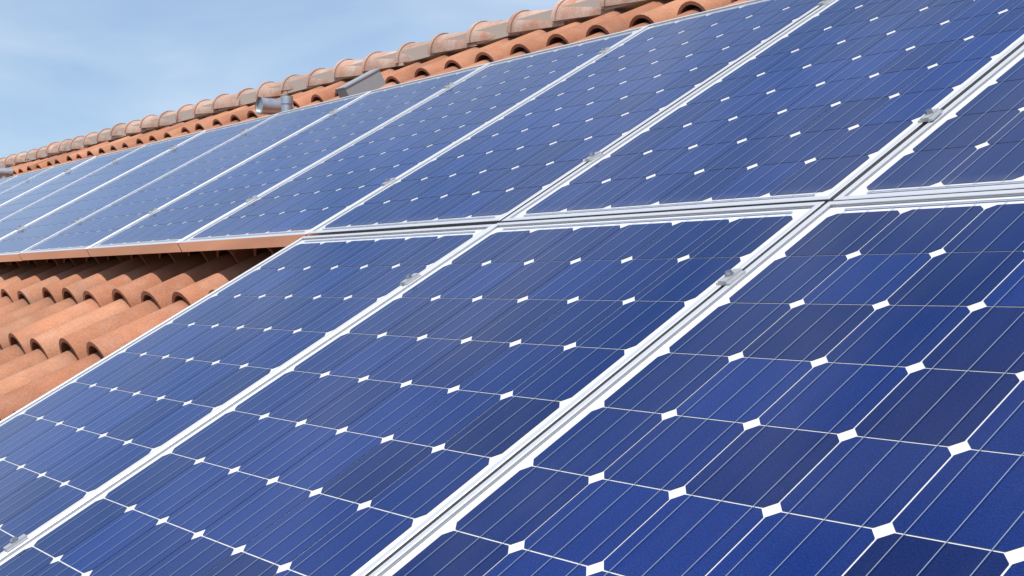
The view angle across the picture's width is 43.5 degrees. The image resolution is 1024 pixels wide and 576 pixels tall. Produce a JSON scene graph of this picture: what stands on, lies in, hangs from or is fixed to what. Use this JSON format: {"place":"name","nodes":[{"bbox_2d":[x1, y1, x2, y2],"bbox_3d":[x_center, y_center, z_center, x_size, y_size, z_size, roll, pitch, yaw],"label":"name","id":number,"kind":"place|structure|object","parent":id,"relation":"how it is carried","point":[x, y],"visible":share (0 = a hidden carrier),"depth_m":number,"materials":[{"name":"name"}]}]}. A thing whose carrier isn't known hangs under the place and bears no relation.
{"place":"outdoors","nodes":[
{"label":"outdoors","id":0,"kind":"place"},
{"bbox_2d":[0,0,558,157],"label":"sky","id":1,"kind":"structure","parent":0,"point":[69,69],"materials":[{"name":"blue"}]},
{"bbox_2d":[0,0,749,420],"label":"roof tiles","id":2,"kind":"object","parent":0,"point":[62,320],"depth_m":5.37,"materials":[{"name":"ceramic"}]},
{"bbox_2d":[0,0,644,167],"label":"roof ridge caps","id":3,"kind":"object","parent":2,"relation":"on","point":[437,43],"visible":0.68,"depth_m":8.61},
{"bbox_2d":[335,68,385,97],"bbox_3d":[-0.894,-1.056,7.103,0.401,0.341,0.108,0,0,-37],"label":"roof vent","id":4,"kind":"object","parent":2,"relation":"on","point":[370,80],"visible":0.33,"depth_m":7.11,"materials":[{"name":"white metal"}]},
{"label":"house walls","id":5,"kind":"object","parent":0,"visible":0},
{"bbox_3d":[-2.015,0.311,10.076,10.834,3.194,24.900,0,0,-37],"label":"roof","id":6,"kind":"object","parent":5,"relation":"on","visible":0},
{"bbox_2d":[0,167,12,178],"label":"roof vent","id":7,"kind":"object","parent":6,"relation":"on","point":[6,172],"visible":0.38,"depth_m":13.29,"materials":[{"name":"silver metal"}]},
{"bbox_2d":[255,97,293,114],"bbox_3d":[-1.482,-1.020,8.112,0.254,0.356,0.240,0,0,-37],"label":"roof vent","id":8,"kind":"object","parent":6,"relation":"on","point":[268,106],"visible":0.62,"depth_m":8.05,"materials":[{"name":"silver metal"}]},
{"bbox_2d":[281,96,292,111],"bbox_3d":[-1.325,-0.977,7.555,0.200,0.300,0.200,0,0,-37],"label":"roof vent pipe","id":9,"kind":"object","parent":8,"relation":"attached to","point":[286,103],"visible":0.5,"depth_m":7.53,"materials":[{"name":"silver metal"}]},
{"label":"mounting rails","id":10,"kind":"object","parent":6,"relation":"on","visible":0},
{"bbox_2d":[0,175,16,183],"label":"solar panel","id":11,"kind":"object","parent":10,"relation":"on","point":[4,179],"visible":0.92,"depth_m":11.42,"materials":[{"name":"glass"}]},
{"bbox_2d":[3,534,28,552],"bbox_3d":[-0.937,0.505,2.453,0.044,0.066,0.032,-36,20,-32],"label":"clamp","id":12,"kind":"object","parent":10,"relation":"on","point":[15,542],"visible":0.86,"depth_m":2.44,"materials":[{"name":"metal"}]},
{"bbox_2d":[0,167,50,192],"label":"solar panel","id":13,"kind":"object","parent":10,"relation":"on","point":[12,182],"visible":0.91,"depth_m":10.75,"materials":[{"name":"glass"}]},
{"bbox_2d":[0,156,95,205],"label":"solar panel","id":14,"kind":"object","parent":10,"relation":"on","point":[37,180],"visible":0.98,"depth_m":9.84,"materials":[{"name":"glass"}]},
{"bbox_2d":[0,145,143,219],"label":"solar panel","id":15,"kind":"object","parent":10,"relation":"on","point":[28,198],"visible":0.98,"depth_m":8.99,"materials":[{"name":"glass"}]},
{"bbox_2d":[0,130,205,238],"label":"solar panel","id":16,"kind":"object","parent":10,"relation":"on","point":[56,200],"visible":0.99,"depth_m":8.08,"materials":[{"name":"glass"}]},
{"bbox_2d":[0,113,277,261],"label":"solar panel","id":17,"kind":"object","parent":10,"relation":"on","point":[13,244],"visible":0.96,"depth_m":7.20,"materials":[{"name":"glass"}]},
{"bbox_2d":[147,208,157,213],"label":"clamp","id":18,"kind":"object","parent":10,"relation":"on","point":[151,210],"visible":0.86,"depth_m":5.73,"materials":[{"name":"metal"}]},
{"bbox_2d":[18,91,369,259],"bbox_3d":[-1.568,-0.562,6.394,1.643,0.040,1.002,-36,20,-31],"label":"solar panel","id":19,"kind":"object","parent":10,"relation":"on","point":[77,239],"visible":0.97,"depth_m":6.34,"materials":[{"name":"glass"}]},
{"bbox_2d":[0,224,494,555],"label":"solar panel","id":20,"kind":"object","parent":10,"relation":"on","point":[72,442],"visible":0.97,"depth_m":3.12,"materials":[{"name":"glass"}]},
{"bbox_2d":[245,195,257,201],"bbox_3d":[-0.993,-0.323,4.933,0.044,0.066,0.032,-34,20,-29],"label":"clamp","id":21,"kind":"object","parent":10,"relation":"on","point":[251,198],"visible":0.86,"depth_m":4.92,"materials":[{"name":"metal"}]},
{"bbox_2d":[87,63,488,256],"bbox_3d":[-0.963,-0.560,5.585,1.643,0.041,1.002,-35,20,-31],"label":"solar panel","id":22,"kind":"object","parent":10,"relation":"on","point":[167,228],"visible":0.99,"depth_m":5.51,"materials":[{"name":"glass"}]},
{"bbox_2d":[381,178,395,185],"bbox_3d":[-0.388,-0.321,4.124,0.044,0.066,0.032,-35,20,-30],"label":"clamp","id":23,"kind":"object","parent":10,"relation":"on","point":[387,181],"visible":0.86,"depth_m":4.11,"materials":[{"name":"metal"}]},
{"bbox_2d":[400,273,420,285],"bbox_3d":[-0.228,-0.002,2.983,0.044,0.066,0.032,-35,20,-31],"label":"clamp","id":24,"kind":"object","parent":10,"relation":"on","point":[410,278],"visible":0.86,"depth_m":2.97,"materials":[{"name":"metal"}]},
{"bbox_2d":[178,25,646,251],"bbox_3d":[-0.357,-0.558,4.777,1.643,0.040,1.002,-36,20,-31],"label":"solar panel","id":25,"kind":"object","parent":10,"relation":"on","point":[291,210],"visible":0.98,"depth_m":4.70,"materials":[{"name":"glass"}]},
{"bbox_2d":[0,202,825,575],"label":"solar panel","id":26,"kind":"object","parent":10,"relation":"on","point":[374,438],"visible":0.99,"depth_m":2.30,"materials":[{"name":"glass"}]},
{"bbox_2d":[443,82,454,88],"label":"clamp","id":27,"kind":"object","parent":10,"relation":"on","point":[448,85],"visible":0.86,"depth_m":5.46,"materials":[{"name":"metal"}]},
{"bbox_2d":[306,0,821,235],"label":"solar panel","id":28,"kind":"object","parent":10,"relation":"on","point":[500,168],"visible":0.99,"depth_m":3.86,"materials":[{"name":"glass"}]},
{"bbox_2d":[584,151,602,161],"bbox_3d":[0.217,-0.319,3.315,0.044,0.066,0.032,-35,20,-29],"label":"clamp","id":29,"kind":"object","parent":10,"relation":"on","point":[593,156],"visible":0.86,"depth_m":3.30,"materials":[{"name":"metal"}]},
{"bbox_2d":[597,47,610,54],"bbox_3d":[0.343,-0.843,4.669,0.044,0.066,0.032,-37,21,-34],"label":"clamp","id":30,"kind":"object","parent":10,"relation":"on","point":[603,50],"visible":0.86,"depth_m":4.66,"materials":[{"name":"metal"}]},
{"bbox_2d":[369,189,1023,575],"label":"solar panel","id":31,"kind":"object","parent":10,"relation":"on","point":[833,389],"visible":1,"depth_m":1.68,"materials":[{"name":"glass"}]},
{"bbox_2d":[716,268,745,285],"bbox_3d":[0.377,0.000,2.174,0.044,0.066,0.032,-35,20,-31],"label":"clamp","id":32,"kind":"object","parent":10,"relation":"on","point":[730,277],"visible":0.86,"depth_m":2.16,"materials":[{"name":"metal"}]},
{"bbox_2d":[502,0,1023,222],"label":"solar panel","id":33,"kind":"object","parent":10,"relation":"on","point":[832,100],"visible":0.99,"depth_m":2.95,"materials":[{"name":"glass"}]},
{"bbox_2d":[817,0,831,5],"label":"clamp","id":34,"kind":"object","parent":10,"relation":"on","point":[823,2],"visible":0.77,"depth_m":3.84,"materials":[{"name":"metal"}]},
{"bbox_2d":[833,45,1023,200],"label":"solar panel","id":35,"kind":"object","parent":10,"relation":"on","point":[971,139],"visible":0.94,"depth_m":2.32,"materials":[{"name":"glass"}]},
{"bbox_2d":[918,108,942,122],"bbox_3d":[0.823,-0.318,2.507,0.032,0.066,0.044,-3,27,49],"label":"clamp","id":36,"kind":"object","parent":10,"relation":"on","point":[930,115],"visible":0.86,"depth_m":2.49,"materials":[{"name":"metal"}]},
{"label":"roof tiles","id":37,"kind":"object","parent":5,"relation":"attached to","visible":0},
{"bbox_2d":[0,0,673,166],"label":"ridge mortar","id":38,"kind":"object","parent":37,"relation":"on","point":[418,53],"visible":0.25,"depth_m":8.27,"materials":[{"name":"beige concrete"}]}
]}

